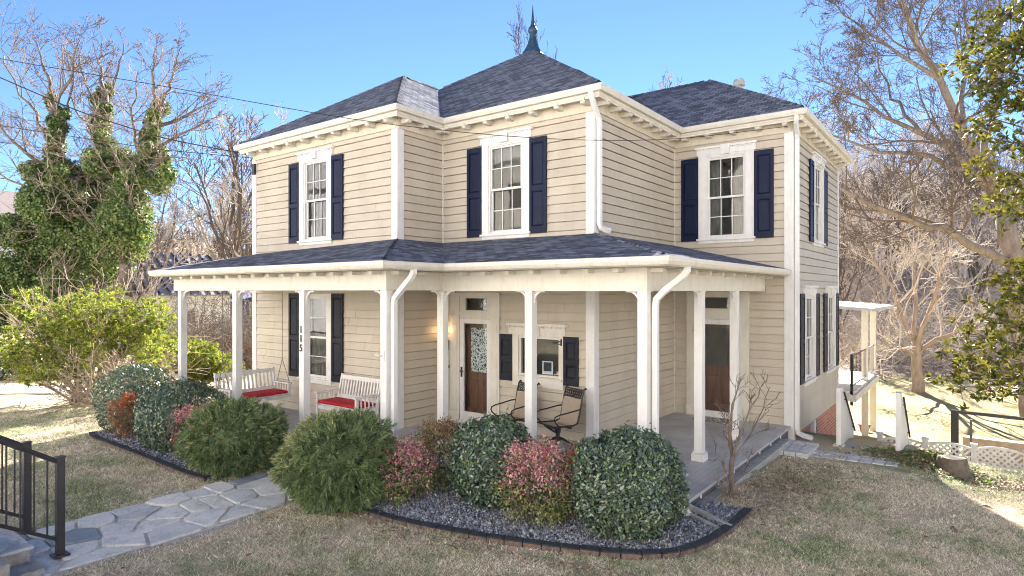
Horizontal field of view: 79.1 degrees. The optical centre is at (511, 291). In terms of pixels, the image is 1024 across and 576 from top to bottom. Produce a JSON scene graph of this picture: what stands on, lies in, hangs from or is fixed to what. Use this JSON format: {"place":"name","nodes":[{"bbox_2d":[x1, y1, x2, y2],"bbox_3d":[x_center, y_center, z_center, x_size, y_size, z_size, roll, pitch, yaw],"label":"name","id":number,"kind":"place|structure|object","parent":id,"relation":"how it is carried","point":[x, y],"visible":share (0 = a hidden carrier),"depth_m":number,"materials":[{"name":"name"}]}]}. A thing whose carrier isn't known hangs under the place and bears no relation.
{"place":"outdoors","nodes":[
{"label":"outdoors","id":0,"kind":"place"},
{"bbox_2d":[0,385,113,392],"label":"driveway","id":1,"kind":"structure","parent":0,"point":[14,388],"depth_m":19.25,"materials":[{"name":"concrete"}]},
{"bbox_2d":[17,472,321,575],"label":"path","id":2,"kind":"structure","parent":0,"point":[124,530],"depth_m":7.18,"materials":[{"name":"stone"}]},
{"bbox_2d":[0,435,36,534],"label":"handrail","id":3,"kind":"object","parent":2,"relation":"on","point":[26,491],"visible":0.81,"depth_m":6.80,"materials":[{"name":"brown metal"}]},
{"bbox_2d":[0,438,70,559],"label":"handrail","id":4,"kind":"object","parent":2,"relation":"on","point":[59,537],"visible":1,"depth_m":6.11,"materials":[{"name":"black metal"}]},
{"bbox_2d":[0,179,1023,575],"bbox_3d":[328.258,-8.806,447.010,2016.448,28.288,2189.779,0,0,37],"label":"lawn","id":5,"kind":"structure","parent":0,"point":[930,411],"depth_m":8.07,"materials":[{"name":"plant"}]},
{"bbox_2d":[0,190,36,327],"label":"neighbour house","id":6,"kind":"structure","parent":5,"relation":"on","point":[7,198],"depth_m":63.17,"materials":[{"name":"white"}]},
{"bbox_2d":[0,528,45,575],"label":"garden steps","id":7,"kind":"structure","parent":5,"relation":"on","point":[15,548],"depth_m":5.97,"materials":[{"name":"grey stone"}]},
{"bbox_2d":[0,345,47,380],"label":"hedge shrub","id":8,"kind":"object","parent":5,"relation":"on","point":[2,373],"visible":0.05,"depth_m":21.83,"materials":[{"name":"green plant"}]},
{"bbox_2d":[0,0,118,348],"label":"ivy clad tree","id":9,"kind":"object","parent":5,"relation":"on","point":[41,194],"visible":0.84,"depth_m":26.19,"materials":[{"name":"green plant"}]},
{"bbox_2d":[32,13,161,366],"bbox_3d":[-19.290,-4.426,28.610,8.483,17.418,5.406,0,0,60],"label":"ivy clad tree","id":10,"kind":"object","parent":5,"relation":"on","point":[106,105],"visible":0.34,"depth_m":28.09,"materials":[{"name":"green plant"}]},
{"bbox_2d":[40,339,177,421],"bbox_3d":[-9.293,2.222,14.653,3.087,2.274,2.710,0,0,37],"label":"bare bush","id":11,"kind":"object","parent":5,"relation":"on","point":[109,365],"visible":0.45,"depth_m":14.47,"materials":[{"name":"beige plant"}]},
{"bbox_2d":[0,247,224,404],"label":"evergreen bush","id":12,"kind":"object","parent":5,"relation":"on","point":[76,322],"visible":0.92,"depth_m":15.99,"materials":[{"name":"green plant"}]},
{"bbox_2d":[24,16,232,370],"bbox_3d":[-16.069,-4.053,25.704,9.154,15.932,5.978,0,0,1],"label":"ivy clad tree","id":13,"kind":"object","parent":5,"relation":"on","point":[123,231],"visible":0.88,"depth_m":25.32,"materials":[{"name":"green plant"}]},
{"bbox_2d":[35,252,231,346],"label":"neighbour house","id":14,"kind":"structure","parent":5,"relation":"on","point":[162,292],"depth_m":41.37,"materials":[{"name":"grey metal"}]},
{"bbox_2d":[91,184,206,341],"bbox_3d":[-22.153,-1.573,37.808,6.851,10.896,6.223,0,0,-35],"label":"bare tree","id":15,"kind":"object","parent":5,"relation":"on","point":[167,233],"visible":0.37,"depth_m":38.44,"materials":[{"name":"beige plant"}]},
{"bbox_2d":[125,204,172,338],"bbox_3d":[-23.736,-0.862,38.662,4.420,9.405,6.318,0,0,-35],"label":"bare tree","id":16,"kind":"object","parent":5,"relation":"on","point":[130,294],"visible":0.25,"depth_m":37.71,"materials":[{"name":"beige plant"}]},
{"bbox_2d":[89,431,209,481],"bbox_3d":[-6.178,2.722,10.229,4.665,0.194,0.212,0,0,39],"label":"garden edging","id":17,"kind":"object","parent":5,"relation":"on","point":[167,465],"visible":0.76,"depth_m":9.79,"materials":[{"name":"plastic"}]},
{"bbox_2d":[51,500,294,575],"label":"path edging","id":18,"kind":"object","parent":5,"relation":"on","point":[175,541],"visible":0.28,"depth_m":6.68,"materials":[{"name":"grey stone"}]},
{"bbox_2d":[99,286,251,374],"bbox_3d":[-13.493,1.898,29.207,10.286,6.300,16.547,0,0,-18],"label":"brush","id":19,"kind":"object","parent":5,"relation":"on","point":[227,330],"visible":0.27,"depth_m":25.86,"materials":[{"name":"brown plant"}]},
{"bbox_2d":[145,173,206,253],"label":"bare tree","id":20,"kind":"object","parent":5,"relation":"on","point":[187,232],"visible":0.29,"depth_m":46.43,"materials":[{"name":"beige plant"}]},
{"bbox_2d":[130,297,244,393],"bbox_3d":[-10.048,1.946,19.289,3.170,3.707,3.595,0,0,-26],"label":"evergreen bush","id":21,"kind":"object","parent":5,"relation":"on","point":[214,364],"visible":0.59,"depth_m":18.51,"materials":[{"name":"green plant"}]},
{"bbox_2d":[140,339,251,367],"bbox_3d":[-14.073,3.200,27.836,7.047,2.200,0.180,0,0,21],"label":"plank fence","id":22,"kind":"object","parent":5,"relation":"on","point":[245,350],"visible":0.05,"depth_m":26.80,"materials":[{"name":"brown wood"}]},
{"bbox_2d":[158,212,243,260],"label":"bare tree","id":23,"kind":"object","parent":5,"relation":"on","point":[195,236],"visible":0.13,"depth_m":49.47,"materials":[{"name":"beige plant"}]},
{"bbox_2d":[156,133,251,259],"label":"bare tree","id":24,"kind":"object","parent":5,"relation":"on","point":[206,241],"visible":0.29,"depth_m":49.91,"materials":[{"name":"beige plant"}]},
{"bbox_2d":[153,109,267,258],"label":"bare tree","id":25,"kind":"object","parent":5,"relation":"on","point":[238,222],"visible":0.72,"depth_m":46.61,"materials":[{"name":"beige plant"}]},
{"bbox_2d":[194,203,251,257],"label":"bare tree","id":26,"kind":"object","parent":5,"relation":"on","point":[242,234],"visible":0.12,"depth_m":56.30,"materials":[{"name":"beige plant"}]},
{"bbox_2d":[196,217,251,259],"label":"bare tree","id":27,"kind":"object","parent":5,"relation":"on","point":[244,252],"visible":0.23,"depth_m":50.28,"materials":[{"name":"beige plant"}]},
{"bbox_2d":[203,186,251,326],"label":"bare tree","id":28,"kind":"object","parent":5,"relation":"on","point":[240,244],"visible":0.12,"depth_m":56.01,"materials":[{"name":"beige plant"}]},
{"bbox_2d":[165,100,291,256],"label":"bare tree","id":29,"kind":"object","parent":5,"relation":"on","point":[233,191],"visible":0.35,"depth_m":45.80,"materials":[{"name":"beige plant"}]},
{"bbox_2d":[230,291,251,333],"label":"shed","id":30,"kind":"structure","parent":5,"relation":"on","point":[249,299],"depth_m":47.08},
{"bbox_2d":[267,405,401,516],"bbox_3d":[-2.206,2.100,7.904,1.686,1.274,1.736,0,0,37],"label":"cypress shrub","id":31,"kind":"object","parent":5,"relation":"on","point":[336,463],"visible":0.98,"depth_m":7.47,"materials":[{"name":"green plant"}]},
{"bbox_2d":[103,431,697,575],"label":"leaf litter","id":32,"kind":"object","parent":5,"relation":"on","point":[456,541],"visible":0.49,"depth_m":6.63,"materials":[{"name":"plant"}]},
{"bbox_2d":[148,6,892,517],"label":"house","id":33,"kind":"structure","parent":5,"relation":"on","point":[656,278],"depth_m":12.10,"materials":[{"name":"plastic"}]},
{"bbox_2d":[0,77,238,152],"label":"overhead cable","id":34,"kind":"object","parent":33,"relation":"attached to","point":[116,123],"visible":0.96,"depth_m":14.67,"materials":[{"name":"rubber"}]},
{"bbox_2d":[0,125,249,157],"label":"overhead cable","id":35,"kind":"object","parent":33,"relation":"attached to","point":[121,143],"visible":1,"depth_m":14.70,"materials":[{"name":"rubber"}]},
{"bbox_2d":[213,293,291,402],"bbox_3d":[-5.359,1.135,12.832,0.673,2.230,1.370,0,0,37],"label":"porch swing","id":36,"kind":"object","parent":33,"relation":"hanging from","point":[268,392],"visible":0.76,"depth_m":13.01,"materials":[{"name":"white paint"}]},
{"bbox_2d":[295,145,352,245],"bbox_3d":[-3.981,-2.015,13.492,1.260,2.021,0.850,0,0,37],"label":"window","id":37,"kind":"structure","parent":33,"relation":"in","point":[314,164],"depth_m":13.45,"materials":[{"name":"white paint"}]},
{"bbox_2d":[297,294,356,385],"bbox_3d":[-3.974,1.000,13.502,1.200,1.910,0.825,0,0,37],"label":"window","id":38,"kind":"structure","parent":33,"relation":"in","point":[320,304],"depth_m":13.35,"materials":[{"name":"white paint"}]},
{"bbox_2d":[314,373,379,422],"bbox_3d":[-3.126,2.120,11.865,1.240,0.960,0.673,0,0,37],"label":"porch bench","id":39,"kind":"object","parent":33,"relation":"on","point":[338,401],"visible":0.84,"depth_m":11.90,"materials":[{"name":"white paint"}]},
{"bbox_2d":[0,58,786,140],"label":"overhead cable","id":40,"kind":"object","parent":33,"relation":"attached to","point":[372,121],"visible":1,"depth_m":8.90,"materials":[{"name":"rubber"}]},
{"bbox_2d":[449,293,500,426],"bbox_3d":[-0.671,1.310,12.260,1.279,2.580,0.350,0,0,37],"label":"front door","id":41,"kind":"structure","parent":33,"relation":"in","point":[482,319],"depth_m":12.35,"materials":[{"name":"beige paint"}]},
{"bbox_2d":[478,126,532,239],"bbox_3d":[0.085,-2.015,12.005,1.260,2.021,0.850,0,0,37],"label":"window","id":42,"kind":"structure","parent":33,"relation":"in","point":[505,159],"depth_m":11.96,"materials":[{"name":"white paint"}]},
{"bbox_2d":[490,380,539,435],"bbox_3d":[0.067,2.106,10.988,0.724,0.981,0.560,0,0,-41],"label":"patio chair","id":43,"kind":"object","parent":33,"relation":"on","point":[517,413],"visible":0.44,"depth_m":11.16,"materials":[{"name":"fabric"}]},
{"bbox_2d":[506,322,567,389],"bbox_3d":[0.619,1.160,11.517,1.310,1.160,0.690,0,0,37],"label":"window","id":44,"kind":"structure","parent":33,"relation":"in","point":[549,355],"depth_m":11.51,"materials":[{"name":"beige paint"}]},
{"bbox_2d":[537,384,586,445],"bbox_3d":[0.828,2.106,10.440,0.724,0.981,0.560,0,0,-33],"label":"patio chair","id":45,"kind":"object","parent":33,"relation":"on","point":[569,415],"visible":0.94,"depth_m":10.47,"materials":[{"name":"fabric"}]},
{"bbox_2d":[692,417,728,423],"bbox_3d":[4.052,2.590,12.486,0.800,0.014,0.420,0,0,37],"label":"doormat","id":46,"kind":"object","parent":33,"relation":"on","point":[713,420],"visible":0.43,"depth_m":12.42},
{"bbox_2d":[686,292,749,420],"bbox_3d":[4.311,1.305,12.923,1.314,2.590,0.350,0,0,37],"label":"front door","id":47,"kind":"structure","parent":33,"relation":"in","point":[717,304],"depth_m":12.96,"materials":[{"name":"beige paint"}]},
{"bbox_2d":[695,140,757,243],"bbox_3d":[4.601,-2.015,13.018,1.260,2.021,0.850,0,0,37],"label":"window","id":48,"kind":"structure","parent":33,"relation":"in","point":[725,171],"depth_m":12.94,"materials":[{"name":"white paint"}]},
{"bbox_2d":[802,285,818,386],"bbox_3d":[6.032,0.909,13.351,0.850,2.091,1.260,0,0,37],"label":"window","id":49,"kind":"structure","parent":33,"relation":"in","point":[810,291],"depth_m":13.44,"materials":[{"name":"white paint"}]},
{"bbox_2d":[803,151,826,247],"bbox_3d":[6.566,-2.015,14.063,0.850,2.021,1.260,0,0,37],"label":"window","id":50,"kind":"structure","parent":33,"relation":"in","point":[819,162],"depth_m":14.15,"materials":[{"name":"white paint"}]},
{"bbox_2d":[825,286,837,374],"bbox_3d":[7.736,0.909,15.073,0.190,2.091,1.260,0,0,37],"label":"window","id":51,"kind":"structure","parent":33,"relation":"in","point":[832,366],"depth_m":15.37,"materials":[{"name":"white paint"}]},
{"bbox_2d":[507,2,557,58],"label":"bare tree","id":52,"kind":"object","parent":5,"relation":"on","point":[518,36],"visible":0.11,"depth_m":45.22,"materials":[{"name":"beige plant"}]},
{"bbox_2d":[409,497,671,558],"bbox_3d":[0.293,2.796,7.702,4.916,0.222,2.247,0,0,21],"label":"flower bed","id":53,"kind":"object","parent":5,"relation":"on","point":[554,534],"visible":0.12,"depth_m":6.95,"materials":[{"name":"stone"}]},
{"bbox_2d":[354,431,440,507],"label":"nandina shrub","id":54,"kind":"object","parent":53,"relation":"on","point":[413,467],"visible":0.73,"depth_m":7.84,"materials":[{"name":"red plant"}]},
{"bbox_2d":[408,413,474,492],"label":"nandina shrub","id":55,"kind":"object","parent":53,"relation":"on","point":[443,432],"visible":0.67,"depth_m":8.35,"materials":[{"name":"red plant"}]},
{"bbox_2d":[446,407,551,511],"bbox_3d":[-0.160,2.103,7.922,1.350,1.284,1.292,0,0,-19],"label":"camellia shrub","id":56,"kind":"object","parent":53,"relation":"on","point":[479,468],"visible":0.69,"depth_m":7.62,"materials":[{"name":"green plant"}]},
{"bbox_2d":[488,433,583,530],"bbox_3d":[0.372,2.191,7.278,1.178,1.099,1.297,0,0,37],"label":"nandina shrub","id":57,"kind":"object","parent":53,"relation":"on","point":[546,451],"visible":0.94,"depth_m":7.08,"materials":[{"name":"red plant"}]},
{"bbox_2d":[532,438,599,519],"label":"nandina shrub","id":58,"kind":"object","parent":53,"relation":"on","point":[571,453],"visible":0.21,"depth_m":7.22,"materials":[{"name":"red plant"}]},
{"bbox_2d":[564,420,690,543],"bbox_3d":[1.299,2.092,6.952,1.379,1.307,1.434,0,0,37],"label":"camellia shrub","id":59,"kind":"object","parent":53,"relation":"on","point":[627,483],"visible":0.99,"depth_m":6.60,"materials":[{"name":"green plant"}]},
{"bbox_2d":[360,507,751,559],"bbox_3d":[0.459,2.736,6.996,4.983,0.223,1.509,0,0,1],"label":"garden edging","id":60,"kind":"object","parent":5,"relation":"on","point":[716,535],"visible":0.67,"depth_m":6.58,"materials":[{"name":"plastic"}]},
{"bbox_2d":[682,503,731,528],"bbox_3d":[2.264,2.715,7.336,0.232,0.170,0.772,0,0,-26],"label":"splash block","id":61,"kind":"object","parent":5,"relation":"on","point":[693,509],"depth_m":7.30,"materials":[{"name":"concrete"}]},
{"bbox_2d":[711,462,757,498],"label":"sucker shoots","id":62,"kind":"object","parent":5,"relation":"on","point":[725,493],"visible":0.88,"depth_m":8.39,"materials":[{"name":"beige plant"}]},
{"bbox_2d":[709,372,779,496],"bbox_3d":[3.164,1.951,8.507,0.633,1.727,1.190,0,0,58],"label":"crape myrtle","id":63,"kind":"object","parent":5,"relation":"on","point":[733,456],"visible":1,"depth_m":8.42,"materials":[{"name":"brown plant"}]},
{"bbox_2d":[780,439,898,466],"bbox_3d":[5.650,2.879,10.825,1.878,0.171,0.988,0,0,37],"label":"paver landing","id":64,"kind":"object","parent":5,"relation":"on","point":[794,448],"visible":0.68,"depth_m":10.84,"materials":[{"name":"stone"}]},
{"bbox_2d":[813,96,868,142],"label":"bare tree","id":65,"kind":"object","parent":5,"relation":"on","point":[828,123],"visible":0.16,"depth_m":104.01,"materials":[{"name":"beige plant"}]},
{"bbox_2d":[833,387,855,446],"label":"stair wall","id":66,"kind":"structure","parent":5,"relation":"on","point":[845,428],"depth_m":11.71,"materials":[{"name":"white paint"}]},
{"bbox_2d":[676,442,1023,568],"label":"leaf litter","id":67,"kind":"object","parent":5,"relation":"on","point":[1008,484],"visible":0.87,"depth_m":8.86,"materials":[{"name":"plant"}]},
{"bbox_2d":[839,210,874,289],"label":"bare tree","id":68,"kind":"object","parent":5,"relation":"on","point":[855,247],"visible":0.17,"depth_m":54.98,"materials":[{"name":"beige plant"}]},
{"bbox_2d":[839,183,883,278],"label":"bare tree","id":69,"kind":"object","parent":5,"relation":"on","point":[852,231],"visible":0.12,"depth_m":58.72,"materials":[{"name":"beige plant"}]},
{"bbox_2d":[839,142,889,260],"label":"bare tree","id":70,"kind":"object","parent":5,"relation":"on","point":[857,163],"visible":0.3,"depth_m":72.94,"materials":[{"name":"beige plant"}]},
{"bbox_2d":[839,231,894,359],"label":"bare tree","id":71,"kind":"object","parent":5,"relation":"on","point":[842,280],"visible":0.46,"depth_m":44.52,"materials":[{"name":"beige plant"}]},
{"bbox_2d":[839,184,895,302],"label":"bare tree","id":72,"kind":"object","parent":5,"relation":"on","point":[861,250],"visible":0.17,"depth_m":59.41,"materials":[{"name":"beige plant"}]},
{"bbox_2d":[837,105,906,226],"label":"bare tree","id":73,"kind":"object","parent":5,"relation":"on","point":[870,152],"visible":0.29,"depth_m":78.16,"materials":[{"name":"beige plant"}]},
{"bbox_2d":[839,170,929,350],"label":"bare tree","id":74,"kind":"object","parent":5,"relation":"on","point":[880,284],"visible":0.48,"depth_m":47.16,"materials":[{"name":"beige plant"}]},
{"bbox_2d":[841,173,932,303],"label":"bare tree","id":75,"kind":"object","parent":5,"relation":"on","point":[903,204],"visible":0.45,"depth_m":61.72,"materials":[{"name":"beige plant"}]},
{"bbox_2d":[760,0,1023,416],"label":"bare tree","id":76,"kind":"object","parent":5,"relation":"on","point":[1010,244],"visible":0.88,"depth_m":24.35,"materials":[{"name":"brown plant"}]},
{"bbox_2d":[844,151,944,293],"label":"bare tree","id":77,"kind":"object","parent":5,"relation":"on","point":[873,198],"visible":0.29,"depth_m":64.78,"materials":[{"name":"beige plant"}]},
{"bbox_2d":[855,146,942,279],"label":"bare tree","id":78,"kind":"object","parent":5,"relation":"on","point":[902,194],"visible":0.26,"depth_m":69.73,"materials":[{"name":"beige plant"}]},
{"bbox_2d":[896,392,910,450],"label":"stair wall","id":79,"kind":"structure","parent":5,"relation":"on","point":[902,431],"depth_m":11.11,"materials":[{"name":"white paint"}]},
{"bbox_2d":[888,151,940,207],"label":"bare tree","id":80,"kind":"object","parent":5,"relation":"on","point":[917,174],"visible":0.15,"depth_m":81.71,"materials":[{"name":"beige plant"}]},
{"bbox_2d":[895,102,947,182],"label":"bare tree","id":81,"kind":"object","parent":5,"relation":"on","point":[921,139],"visible":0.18,"depth_m":108.28,"materials":[{"name":"beige plant"}]},
{"bbox_2d":[839,165,1012,392],"bbox_3d":[19.548,-0.421,30.820,7.987,11.462,8.433,0,0,-4],"label":"bare tree","id":82,"kind":"object","parent":5,"relation":"on","point":[917,375],"visible":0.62,"depth_m":30.45,"materials":[{"name":"beige plant"}]},
{"bbox_2d":[837,443,1023,492],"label":"ground ivy","id":83,"kind":"object","parent":5,"relation":"on","point":[918,457],"visible":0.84,"depth_m":10.46,"materials":[{"name":"green plant"}]},
{"bbox_2d":[839,216,1023,377],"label":"brush","id":84,"kind":"object","parent":5,"relation":"on","point":[847,328],"visible":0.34,"depth_m":44.82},
{"bbox_2d":[839,145,1023,256],"bbox_3d":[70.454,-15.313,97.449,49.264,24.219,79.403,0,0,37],"label":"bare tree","id":85,"kind":"object","parent":5,"relation":"on","point":[851,165],"visible":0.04,"depth_m":89.16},
{"bbox_2d":[894,155,970,269],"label":"bare tree","id":86,"kind":"object","parent":5,"relation":"on","point":[931,203],"visible":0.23,"depth_m":69.84,"materials":[{"name":"beige plant"}]},
{"bbox_2d":[906,107,967,176],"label":"bare tree","id":87,"kind":"object","parent":5,"relation":"on","point":[921,144],"visible":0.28,"depth_m":96.56,"materials":[{"name":"beige plant"}]},
{"bbox_2d":[903,128,980,252],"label":"bare tree","id":88,"kind":"object","parent":5,"relation":"on","point":[916,171],"visible":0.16,"depth_m":73.96,"materials":[{"name":"beige plant"}]},
{"bbox_2d":[907,105,988,203],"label":"bare tree","id":89,"kind":"object","parent":5,"relation":"on","point":[939,148],"visible":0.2,"depth_m":92.22,"materials":[{"name":"beige plant"}]},
{"bbox_2d":[876,432,1023,472],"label":"lattice fence","id":90,"kind":"object","parent":5,"relation":"on","point":[973,449],"visible":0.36,"depth_m":12.92,"materials":[{"name":"white paint"}]},
{"bbox_2d":[915,174,992,276],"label":"bare tree","id":91,"kind":"object","parent":5,"relation":"on","point":[948,222],"visible":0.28,"depth_m":65.55,"materials":[{"name":"beige plant"}]},
{"bbox_2d":[934,455,975,479],"bbox_3d":[7.281,2.906,10.258,0.662,0.325,0.488,0,0,37],"label":"tree stump","id":92,"kind":"object","parent":5,"relation":"on","point":[956,466],"visible":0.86,"depth_m":10.14,"materials":[{"name":"brown wood"}]},
{"bbox_2d":[918,198,1023,334],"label":"bare tree","id":93,"kind":"object","parent":5,"relation":"on","point":[961,293],"visible":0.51,"depth_m":48.83,"materials":[{"name":"beige plant"}]},
{"bbox_2d":[936,127,1005,228],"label":"bare tree","id":94,"kind":"object","parent":5,"relation":"on","point":[959,147],"visible":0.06,"depth_m":77.30,"materials":[{"name":"beige plant"}]},
{"bbox_2d":[934,114,1007,226],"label":"bare tree","id":95,"kind":"object","parent":5,"relation":"on","point":[958,145],"visible":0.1,"depth_m":80.38,"materials":[{"name":"beige plant"}]},
{"bbox_2d":[924,0,1023,410],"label":"magnolia tree","id":96,"kind":"object","parent":5,"relation":"on","point":[1005,48],"visible":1,"depth_m":13.33,"materials":[{"name":"green plant"}]},
{"bbox_2d":[950,211,1022,320],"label":"bare tree","id":97,"kind":"object","parent":5,"relation":"on","point":[974,274],"visible":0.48,"depth_m":51.11,"materials":[{"name":"beige plant"}]},
{"bbox_2d":[951,409,1023,460],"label":"pipe railing","id":98,"kind":"object","parent":5,"relation":"on","point":[955,426],"visible":0.55,"depth_m":15.35,"materials":[{"name":"brown metal"}]},
{"bbox_2d":[963,435,1023,467],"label":"retaining wall","id":99,"kind":"structure","parent":5,"relation":"on","point":[1003,443],"depth_m":16.02,"materials":[{"name":"concrete"}]},
{"bbox_2d":[966,187,1023,243],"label":"bare tree","id":100,"kind":"object","parent":5,"relation":"on","point":[991,216],"visible":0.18,"depth_m":66.04,"materials":[{"name":"beige plant"}]},
{"bbox_2d":[0,0,1023,249],"label":"sky","id":101,"kind":"structure","parent":0,"point":[309,55],"materials":[{"name":"blue"}]},
{"bbox_2d":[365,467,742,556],"bbox_3d":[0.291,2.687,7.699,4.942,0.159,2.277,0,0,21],"label":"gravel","id":102,"kind":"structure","parent":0,"point":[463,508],"depth_m":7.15,"materials":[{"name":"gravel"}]},
{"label":"flower bed","id":103,"kind":"structure","parent":0,"visible":0},
{"bbox_2d":[100,389,157,437],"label":"nandina shrub","id":104,"kind":"object","parent":103,"relation":"on","point":[116,421],"visible":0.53,"depth_m":11.25,"materials":[{"name":"red plant"}]},
{"bbox_2d":[87,362,177,430],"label":"camellia shrub","id":105,"kind":"object","parent":103,"relation":"on","point":[140,370],"visible":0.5,"depth_m":11.86,"materials":[{"name":"green plant"}]},
{"bbox_2d":[126,376,229,453],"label":"camellia shrub","id":106,"kind":"object","parent":103,"relation":"on","point":[164,395],"visible":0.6,"depth_m":10.31,"materials":[{"name":"green plant"}]},
{"bbox_2d":[92,427,282,478],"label":"gravel","id":107,"kind":"structure","parent":103,"relation":"on","point":[131,441],"depth_m":10.42,"materials":[{"name":"gravel"}]},
{"bbox_2d":[161,397,213,455],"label":"nandina shrub","id":108,"kind":"object","parent":103,"relation":"on","point":[176,429],"visible":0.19,"depth_m":9.92,"materials":[{"name":"pink plant"}]},
{"bbox_2d":[173,393,289,481],"bbox_3d":[-4.215,2.143,9.384,1.693,1.187,1.700,0,0,37],"label":"cypress shrub","id":109,"kind":"object","parent":103,"relation":"on","point":[233,440],"visible":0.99,"depth_m":9.06,"materials":[{"name":"green plant"}]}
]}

